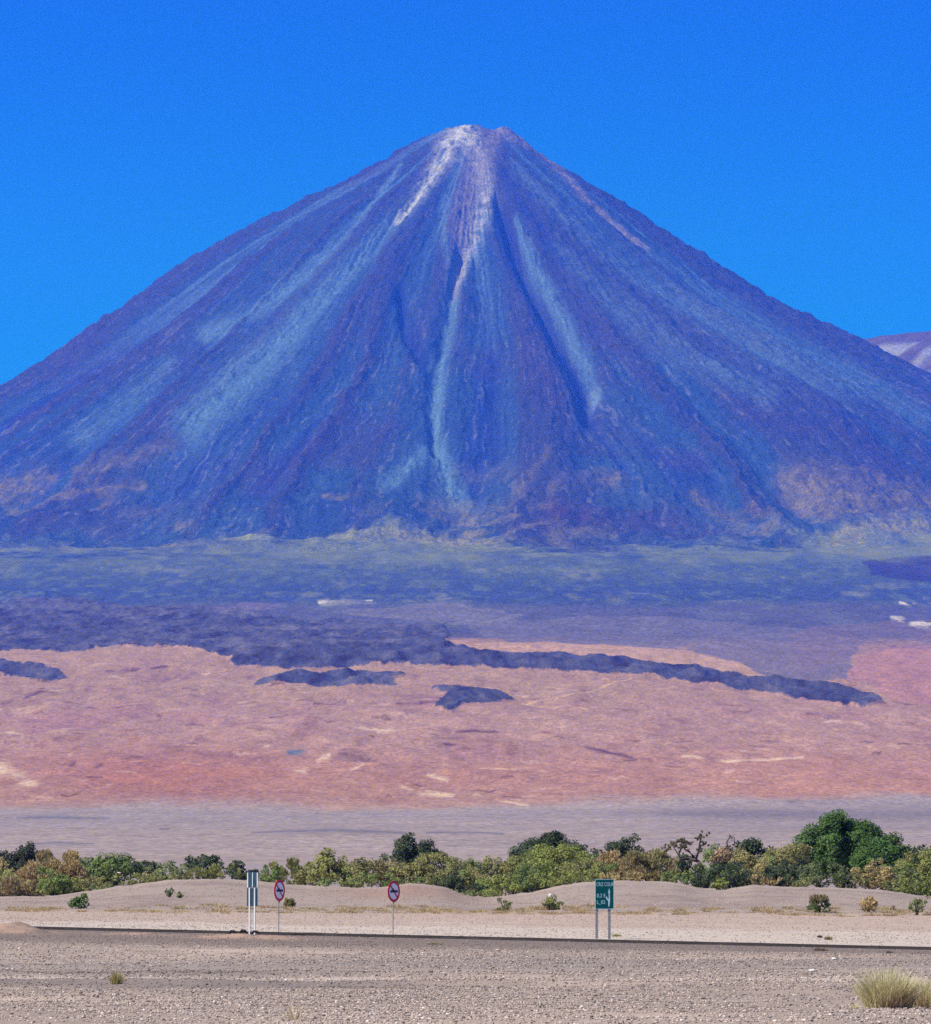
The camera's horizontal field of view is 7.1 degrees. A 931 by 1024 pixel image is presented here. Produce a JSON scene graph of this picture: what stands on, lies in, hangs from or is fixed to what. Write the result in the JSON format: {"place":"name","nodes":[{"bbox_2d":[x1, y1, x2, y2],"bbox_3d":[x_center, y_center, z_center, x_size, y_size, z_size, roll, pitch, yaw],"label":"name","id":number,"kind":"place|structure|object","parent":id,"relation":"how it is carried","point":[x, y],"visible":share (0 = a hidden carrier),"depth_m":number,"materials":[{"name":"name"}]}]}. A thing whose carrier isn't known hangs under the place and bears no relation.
{"place":"outdoors","nodes":[
{"label":"outdoors","id":0,"kind":"place"},
{"bbox_2d":[0,124,930,564],"bbox_3d":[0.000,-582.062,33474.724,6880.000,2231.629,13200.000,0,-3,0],"label":"volcano mountain","id":1,"kind":"structure","parent":0,"point":[480,344],"depth_m":30862.84,"materials":[{"name":"blue stone"}]},
{"bbox_2d":[0,644,930,862],"bbox_3d":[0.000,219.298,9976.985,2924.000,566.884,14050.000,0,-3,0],"label":"desert plain","id":2,"kind":"structure","parent":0,"point":[304,753],"depth_m":11787.05,"materials":[{"name":"pink sand"}]},
{"bbox_2d":[0,563,930,648],"bbox_3d":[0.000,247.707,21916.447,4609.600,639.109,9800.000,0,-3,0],"label":"foothills","id":3,"kind":"structure","parent":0,"point":[563,605],"depth_m":22006.44,"materials":[{"name":"blue stone"}]},
{"bbox_2d":[0,863,930,1023],"bbox_3d":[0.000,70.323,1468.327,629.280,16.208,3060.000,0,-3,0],"label":"ground","id":4,"kind":"structure","parent":0,"point":[20,926],"depth_m":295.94,"materials":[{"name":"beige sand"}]},
{"bbox_2d":[0,857,14,875],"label":"bush","id":5,"kind":"object","parent":4,"relation":"on","point":[2,861],"visible":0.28,"depth_m":680.62,"materials":[{"name":"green plant"}]},
{"bbox_2d":[0,868,19,896],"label":"bush","id":6,"kind":"object","parent":4,"relation":"on","point":[6,874],"visible":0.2,"depth_m":653.65,"materials":[{"name":"green plant"}]},
{"bbox_2d":[0,875,36,895],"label":"bush","id":7,"kind":"object","parent":4,"relation":"on","point":[10,883],"visible":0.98,"depth_m":630.75,"materials":[{"name":"brown plant"}]},
{"bbox_2d":[0,841,41,871],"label":"tree","id":8,"kind":"object","parent":4,"relation":"on","point":[22,855],"visible":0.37,"depth_m":720.20,"materials":[{"name":"green plant"}]},
{"bbox_2d":[2,861,47,895],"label":"bush","id":9,"kind":"object","parent":4,"relation":"on","point":[25,873],"visible":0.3,"depth_m":666.14,"materials":[{"name":"brown plant"}]},
{"bbox_2d":[20,879,52,896],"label":"bush","id":10,"kind":"object","parent":4,"relation":"on","point":[40,893],"visible":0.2,"depth_m":638.62,"materials":[{"name":"green plant"}]},
{"bbox_2d":[36,866,74,895],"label":"bush","id":11,"kind":"object","parent":4,"relation":"on","point":[56,889],"visible":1,"depth_m":628.88,"materials":[{"name":"green plant"}]},
{"bbox_2d":[24,848,87,894],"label":"bush","id":12,"kind":"object","parent":4,"relation":"on","point":[69,866],"visible":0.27,"depth_m":687.40,"materials":[{"name":"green plant"}]},
{"bbox_2d":[59,877,90,892],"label":"bush","id":13,"kind":"object","parent":4,"relation":"on","point":[77,882],"visible":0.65,"depth_m":639.77,"materials":[{"name":"green plant"}]},
{"bbox_2d":[67,893,89,908],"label":"shrub","id":14,"kind":"object","parent":4,"relation":"on","point":[77,902],"visible":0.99,"depth_m":466.60,"materials":[{"name":"green plant"}]},
{"bbox_2d":[73,874,112,890],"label":"bush","id":15,"kind":"object","parent":4,"relation":"on","point":[97,880],"visible":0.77,"depth_m":645.38,"materials":[{"name":"green plant"}]},
{"bbox_2d":[88,883,112,889],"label":"bush","id":16,"kind":"object","parent":4,"relation":"on","point":[98,887],"visible":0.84,"depth_m":631.05,"materials":[{"name":"green plant"}]},
{"bbox_2d":[84,851,145,886],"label":"bush","id":17,"kind":"object","parent":4,"relation":"on","point":[108,866],"visible":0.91,"depth_m":708.18,"materials":[{"name":"green plant"}]},
{"bbox_2d":[108,969,127,983],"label":"grass clump","id":18,"kind":"object","parent":4,"relation":"on","point":[116,978],"visible":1,"depth_m":135.83,"materials":[{"name":"plant"}]},
{"bbox_2d":[99,872,151,885],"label":"bush","id":19,"kind":"object","parent":4,"relation":"on","point":[129,881],"visible":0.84,"depth_m":638.55,"materials":[{"name":"green plant"}]},
{"bbox_2d":[138,860,159,882],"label":"tree","id":20,"kind":"object","parent":4,"relation":"on","point":[153,864],"visible":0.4,"depth_m":720.97,"materials":[{"name":"green plant"}]},
{"bbox_2d":[144,874,175,881],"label":"bush","id":21,"kind":"object","parent":4,"relation":"on","point":[153,878],"visible":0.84,"depth_m":630.70,"materials":[{"name":"green plant"}]},
{"bbox_2d":[143,860,191,880],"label":"bush","id":22,"kind":"object","parent":4,"relation":"on","point":[174,870],"visible":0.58,"depth_m":713.65,"materials":[{"name":"green plant"}]},
{"bbox_2d":[184,853,224,878],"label":"tree","id":23,"kind":"object","parent":4,"relation":"on","point":[203,862],"visible":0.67,"depth_m":701.04,"materials":[{"name":"green plant"}]},
{"bbox_2d":[184,863,242,878],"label":"bush","id":24,"kind":"object","parent":4,"relation":"on","point":[197,871],"visible":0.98,"depth_m":636.60,"materials":[{"name":"green plant"}]},
{"bbox_2d":[217,859,247,879],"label":"tree","id":25,"kind":"object","parent":4,"relation":"on","point":[242,869],"visible":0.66,"depth_m":682.67,"materials":[{"name":"green plant"}]},
{"bbox_2d":[247,870,257,934],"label":"road sign","id":26,"kind":"object","parent":4,"relation":"on","point":[252,888],"visible":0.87,"depth_m":313.55,"materials":[{"name":"grey metal"}]},
{"bbox_2d":[246,864,283,881],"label":"bush","id":27,"kind":"object","parent":4,"relation":"on","point":[272,877],"visible":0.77,"depth_m":648.67,"materials":[{"name":"green plant"}]},
{"bbox_2d":[274,880,284,931],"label":"round sign","id":28,"kind":"object","parent":4,"relation":"on","point":[279,890],"visible":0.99,"depth_m":324.04,"materials":[{"name":"metal"}]},
{"bbox_2d":[283,898,295,906],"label":"shrub","id":29,"kind":"object","parent":4,"relation":"on","point":[288,902],"visible":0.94,"depth_m":471.98,"materials":[{"name":"green plant"}]},
{"bbox_2d":[279,1000,310,1019],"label":"grass clump","id":30,"kind":"object","parent":4,"relation":"on","point":[291,1016],"visible":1,"depth_m":95.20,"materials":[{"name":"beige plant"}]},
{"bbox_2d":[263,857,329,884],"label":"bush","id":31,"kind":"object","parent":4,"relation":"on","point":[293,866],"visible":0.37,"depth_m":660.52,"materials":[{"name":"green plant"}]},
{"bbox_2d":[293,868,322,885],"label":"bush","id":32,"kind":"object","parent":4,"relation":"on","point":[300,877],"visible":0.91,"depth_m":643.99,"materials":[{"name":"green plant"}]},
{"bbox_2d":[313,877,337,886],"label":"bush","id":33,"kind":"object","parent":4,"relation":"on","point":[325,884],"visible":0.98,"depth_m":610.88,"materials":[{"name":"green plant"}]},
{"bbox_2d":[306,847,352,885],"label":"bush","id":34,"kind":"object","parent":4,"relation":"on","point":[324,859],"visible":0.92,"depth_m":640.78,"materials":[{"name":"green plant"}]},
{"bbox_2d":[330,871,356,886],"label":"bush","id":35,"kind":"object","parent":4,"relation":"on","point":[342,875],"visible":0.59,"depth_m":640.86,"materials":[{"name":"green plant"}]},
{"bbox_2d":[337,874,377,887],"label":"bush","id":36,"kind":"object","parent":4,"relation":"on","point":[359,883],"visible":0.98,"depth_m":618.89,"materials":[{"name":"green plant"}]},
{"bbox_2d":[337,855,387,887],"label":"bush","id":37,"kind":"object","parent":4,"relation":"on","point":[359,866],"visible":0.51,"depth_m":660.89,"materials":[{"name":"green plant"}]},
{"bbox_2d":[365,858,401,885],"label":"bush","id":38,"kind":"object","parent":4,"relation":"on","point":[390,864],"visible":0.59,"depth_m":666.01,"materials":[{"name":"green plant"}]},
{"bbox_2d":[352,870,418,886],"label":"bush","id":39,"kind":"object","parent":4,"relation":"on","point":[386,883],"visible":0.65,"depth_m":638.84,"materials":[{"name":"green plant"}]},
{"bbox_2d":[388,881,399,934],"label":"round sign","id":40,"kind":"object","parent":4,"relation":"on","point":[393,891],"visible":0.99,"depth_m":324.05,"materials":[{"name":"metal"}]},
{"bbox_2d":[386,861,419,883],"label":"bush","id":41,"kind":"object","parent":4,"relation":"on","point":[404,872],"visible":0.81,"depth_m":661.05,"materials":[{"name":"green plant"}]},
{"bbox_2d":[379,832,441,879],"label":"tree","id":42,"kind":"object","parent":4,"relation":"on","point":[407,850],"visible":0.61,"depth_m":700.28,"materials":[{"name":"green plant"}]},
{"bbox_2d":[399,873,443,884],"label":"bush","id":43,"kind":"object","parent":4,"relation":"on","point":[431,882],"visible":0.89,"depth_m":634.95,"materials":[{"name":"green plant"}]},
{"bbox_2d":[410,851,475,887],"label":"bush","id":44,"kind":"object","parent":4,"relation":"on","point":[425,867],"visible":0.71,"depth_m":660.36,"materials":[{"name":"green plant"}]},
{"bbox_2d":[434,869,467,890],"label":"bush","id":45,"kind":"object","parent":4,"relation":"on","point":[452,881],"visible":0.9,"depth_m":638.83,"materials":[{"name":"green plant"}]},
{"bbox_2d":[446,869,487,892],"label":"bush","id":46,"kind":"object","parent":4,"relation":"on","point":[466,875],"visible":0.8,"depth_m":640.72,"materials":[{"name":"green plant"}]},
{"bbox_2d":[451,889,490,896],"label":"bush","id":47,"kind":"object","parent":4,"relation":"on","point":[472,894],"visible":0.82,"depth_m":607.06,"materials":[{"name":"green plant"}]},
{"bbox_2d":[452,856,490,893],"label":"bush","id":48,"kind":"object","parent":4,"relation":"on","point":[481,870],"visible":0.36,"depth_m":666.58,"materials":[{"name":"green plant"}]},
{"bbox_2d":[461,879,495,896],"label":"bush","id":49,"kind":"object","parent":4,"relation":"on","point":[477,888],"visible":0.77,"depth_m":628.59,"materials":[{"name":"green plant"}]},
{"bbox_2d":[467,867,495,896],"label":"bush","id":50,"kind":"object","parent":4,"relation":"on","point":[477,874],"visible":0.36,"depth_m":646.83,"materials":[{"name":"green plant"}]},
{"bbox_2d":[481,855,514,896],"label":"bush","id":51,"kind":"object","parent":4,"relation":"on","point":[495,865],"visible":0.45,"depth_m":670.75,"materials":[{"name":"green plant"}]},
{"bbox_2d":[475,874,525,896],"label":"bush","id":52,"kind":"object","parent":4,"relation":"on","point":[507,886],"visible":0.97,"depth_m":623.82,"materials":[{"name":"green plant"}]},
{"bbox_2d":[496,897,512,910],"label":"shrub","id":53,"kind":"object","parent":4,"relation":"on","point":[505,907],"visible":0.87,"depth_m":456.19,"materials":[{"name":"green plant"}]},
{"bbox_2d":[493,851,534,893],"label":"bush","id":54,"kind":"object","parent":4,"relation":"on","point":[516,862],"visible":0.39,"depth_m":675.04,"materials":[{"name":"green plant"}]},
{"bbox_2d":[508,865,550,893],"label":"bush","id":55,"kind":"object","parent":4,"relation":"on","point":[523,880],"visible":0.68,"depth_m":634.61,"materials":[{"name":"green plant"}]},
{"bbox_2d":[515,857,563,891],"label":"bush","id":56,"kind":"object","parent":4,"relation":"on","point":[545,867],"visible":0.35,"depth_m":650.27,"materials":[{"name":"green plant"}]},
{"bbox_2d":[507,830,590,888],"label":"tree","id":57,"kind":"object","parent":4,"relation":"on","point":[554,839],"visible":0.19,"depth_m":720.32,"materials":[{"name":"green plant"}]},
{"bbox_2d":[540,894,564,909],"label":"shrub","id":58,"kind":"object","parent":4,"relation":"on","point":[549,903],"visible":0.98,"depth_m":462.52,"materials":[{"name":"green plant"}]},
{"bbox_2d":[527,870,581,888],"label":"bush","id":59,"kind":"object","parent":4,"relation":"on","point":[566,877],"visible":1,"depth_m":627.01,"materials":[{"name":"green plant"}]},
{"bbox_2d":[526,842,591,884],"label":"bush","id":60,"kind":"object","parent":4,"relation":"on","point":[544,851],"visible":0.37,"depth_m":680.45,"materials":[{"name":"green plant"}]},
{"bbox_2d":[558,870,600,882],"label":"bush","id":61,"kind":"object","parent":4,"relation":"on","point":[587,879],"visible":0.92,"depth_m":631.03,"materials":[{"name":"green plant"}]},
{"bbox_2d":[554,856,606,882],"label":"bush","id":62,"kind":"object","parent":4,"relation":"on","point":[587,865],"visible":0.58,"depth_m":650.21,"materials":[{"name":"green plant"}]},
{"bbox_2d":[583,861,618,878],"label":"bush","id":63,"kind":"object","parent":4,"relation":"on","point":[610,868],"visible":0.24,"depth_m":660.88,"materials":[{"name":"green plant"}]},
{"bbox_2d":[595,879,613,938],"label":"road sign","id":64,"kind":"object","parent":4,"relation":"on","point":[604,893],"visible":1,"depth_m":325.56,"materials":[{"name":"metal"}]},
{"bbox_2d":[598,871,629,880],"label":"bush","id":65,"kind":"object","parent":4,"relation":"on","point":[602,876],"visible":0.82,"depth_m":629.34,"materials":[{"name":"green plant"}]},
{"bbox_2d":[589,833,643,875],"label":"tree","id":66,"kind":"object","parent":4,"relation":"on","point":[622,847],"visible":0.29,"depth_m":704.34,"materials":[{"name":"green plant"}]},
{"bbox_2d":[592,848,642,880],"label":"bush","id":67,"kind":"object","parent":4,"relation":"on","point":[607,857],"visible":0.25,"depth_m":666.73,"materials":[{"name":"brown plant"}]},
{"bbox_2d":[615,871,653,880],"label":"bush","id":68,"kind":"object","parent":4,"relation":"on","point":[637,876],"visible":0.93,"depth_m":627.18,"materials":[{"name":"brown plant"}]},
{"bbox_2d":[618,848,681,881],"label":"bush","id":69,"kind":"object","parent":4,"relation":"on","point":[649,863],"visible":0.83,"depth_m":654.96,"materials":[{"name":"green plant"}]},
{"bbox_2d":[660,869,690,882],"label":"bush","id":70,"kind":"object","parent":4,"relation":"on","point":[670,875],"visible":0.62,"depth_m":635.11,"materials":[{"name":"green plant"}]},
{"bbox_2d":[660,830,709,887],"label":"gnarled tree","id":71,"kind":"object","parent":4,"relation":"on","point":[683,843],"visible":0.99,"depth_m":639.31,"materials":[{"name":"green plant"}]},
{"bbox_2d":[675,852,695,883],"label":"tree","id":72,"kind":"object","parent":4,"relation":"on","point":[682,865],"visible":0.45,"depth_m":662.60,"materials":[{"name":"green plant"}]},
{"bbox_2d":[675,867,716,887],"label":"bush","id":73,"kind":"object","parent":4,"relation":"on","point":[685,881],"visible":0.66,"depth_m":625.12,"materials":[{"name":"green plant"}]},
{"bbox_2d":[694,842,732,885],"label":"bush","id":74,"kind":"object","parent":4,"relation":"on","point":[707,853],"visible":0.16,"depth_m":654.93,"materials":[{"name":"green plant"}]},
{"bbox_2d":[711,877,728,889],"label":"bush","id":75,"kind":"object","parent":4,"relation":"on","point":[718,885],"visible":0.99,"depth_m":606.09,"materials":[{"name":"green plant"}]},
{"bbox_2d":[689,860,752,888],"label":"bush","id":76,"kind":"object","parent":4,"relation":"on","point":[734,880],"visible":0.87,"depth_m":618.85,"materials":[{"name":"green plant"}]},
{"bbox_2d":[709,846,732,876],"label":"bush","id":77,"kind":"object","parent":4,"relation":"on","point":[721,854],"visible":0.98,"depth_m":633.60,"materials":[{"name":"brown plant"}]},
{"bbox_2d":[726,868,760,885],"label":"bush","id":78,"kind":"object","parent":4,"relation":"on","point":[744,869],"visible":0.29,"depth_m":629.25,"materials":[{"name":"green plant"}]},
{"bbox_2d":[727,847,774,884],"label":"bush","id":79,"kind":"object","parent":4,"relation":"on","point":[753,864],"visible":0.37,"depth_m":664.09,"materials":[{"name":"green plant"}]},
{"bbox_2d":[725,837,776,859],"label":"tree","id":80,"kind":"object","parent":4,"relation":"on","point":[754,846],"visible":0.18,"depth_m":702.49,"materials":[{"name":"green plant"}]},
{"bbox_2d":[745,873,782,885],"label":"bush","id":81,"kind":"object","parent":4,"relation":"on","point":[762,881],"visible":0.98,"depth_m":620.96,"materials":[{"name":"brown plant"}]},
{"bbox_2d":[752,860,798,886],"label":"bush","id":82,"kind":"object","parent":4,"relation":"on","point":[770,871],"visible":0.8,"depth_m":640.85,"materials":[{"name":"green plant"}]},
{"bbox_2d":[765,850,787,885],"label":"tree","id":83,"kind":"object","parent":4,"relation":"on","point":[771,858],"visible":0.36,"depth_m":669.01,"materials":[{"name":"green plant"}]},
{"bbox_2d":[757,842,821,886],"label":"bush","id":84,"kind":"object","parent":4,"relation":"on","point":[788,853],"visible":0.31,"depth_m":674.51,"materials":[{"name":"green plant"}]},
{"bbox_2d":[780,858,812,886],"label":"bush","id":85,"kind":"object","parent":4,"relation":"on","point":[798,863],"visible":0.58,"depth_m":639.22,"materials":[{"name":"green plant"}]},
{"bbox_2d":[790,875,816,886],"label":"bush","id":86,"kind":"object","parent":4,"relation":"on","point":[808,879],"visible":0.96,"depth_m":621.16,"materials":[{"name":"green plant"}]},
{"bbox_2d":[806,894,830,912],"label":"shrub","id":87,"kind":"object","parent":4,"relation":"on","point":[818,899],"visible":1,"depth_m":455.29,"materials":[{"name":"green plant"}]},
{"bbox_2d":[797,860,857,887],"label":"bush","id":88,"kind":"object","parent":4,"relation":"on","point":[836,872],"visible":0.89,"depth_m":629.09,"materials":[{"name":"green plant"}]},
{"bbox_2d":[792,808,884,887],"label":"tree","id":89,"kind":"object","parent":4,"relation":"on","point":[837,836],"visible":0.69,"depth_m":689.40,"materials":[{"name":"green plant"}]},
{"bbox_2d":[824,871,872,888],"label":"bush","id":90,"kind":"object","parent":4,"relation":"on","point":[854,878],"visible":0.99,"depth_m":629.09,"materials":[{"name":"green plant"}]},
{"bbox_2d":[859,895,877,911],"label":"shrub","id":91,"kind":"object","parent":4,"relation":"on","point":[866,905],"visible":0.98,"depth_m":460.95,"materials":[{"name":"beige plant"}]},
{"bbox_2d":[843,857,895,889],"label":"bush","id":92,"kind":"object","parent":4,"relation":"on","point":[882,873],"visible":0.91,"depth_m":630.51,"materials":[{"name":"brown plant"}]},
{"bbox_2d":[843,963,924,1008],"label":"grass clump","id":93,"kind":"object","parent":4,"relation":"on","point":[891,992],"visible":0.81,"depth_m":106.66,"materials":[{"name":"beige plant"}]},
{"bbox_2d":[849,831,921,889],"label":"tree","id":94,"kind":"object","parent":4,"relation":"on","point":[889,850],"visible":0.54,"depth_m":677.72,"materials":[{"name":"green plant"}]},
{"bbox_2d":[879,877,919,892],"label":"bush","id":95,"kind":"object","parent":4,"relation":"on","point":[893,883],"visible":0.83,"depth_m":618.08,"materials":[{"name":"green plant"}]},
{"bbox_2d":[880,862,925,893],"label":"bush","id":96,"kind":"object","parent":4,"relation":"on","point":[910,870],"visible":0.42,"depth_m":638.37,"materials":[{"name":"green plant"}]},
{"bbox_2d":[893,848,930,895],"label":"bush","id":97,"kind":"object","parent":4,"relation":"on","point":[924,867],"visible":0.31,"depth_m":654.79,"materials":[{"name":"green plant"}]},
{"bbox_2d":[894,874,930,895],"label":"bush","id":98,"kind":"object","parent":4,"relation":"on","point":[904,886],"visible":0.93,"depth_m":613.05,"materials":[{"name":"green plant"}]},
{"bbox_2d":[907,892,930,914],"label":"shrub","id":99,"kind":"object","parent":4,"relation":"on","point":[915,904],"visible":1,"depth_m":445.23,"materials":[{"name":"green plant"}]},
{"bbox_2d":[909,974,930,1007],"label":"grass clump","id":100,"kind":"object","parent":4,"relation":"on","point":[925,1000],"visible":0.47,"depth_m":108.33,"materials":[{"name":"beige plant"}]},
{"bbox_2d":[0,0,930,384],"label":"sky","id":101,"kind":"structure","parent":0,"point":[787,143],"materials":[{"name":"blue"}]},
{"bbox_2d":[3,902,930,916],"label":"dry grass","id":102,"kind":"structure","parent":0,"point":[584,910],"depth_m":454.84,"materials":[{"name":"beige plant"}]},
{"bbox_2d":[33,926,930,949],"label":"road","id":103,"kind":"structure","parent":0,"point":[514,938],"depth_m":316.15,"materials":[{"name":"grey asphalt"}]},
{"bbox_2d":[865,331,930,371],"bbox_3d":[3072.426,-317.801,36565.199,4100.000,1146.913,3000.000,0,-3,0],"label":"mountain","id":104,"kind":"structure","parent":0,"point":[913,348],"depth_m":36044.97,"materials":[{"name":"purple stone"}]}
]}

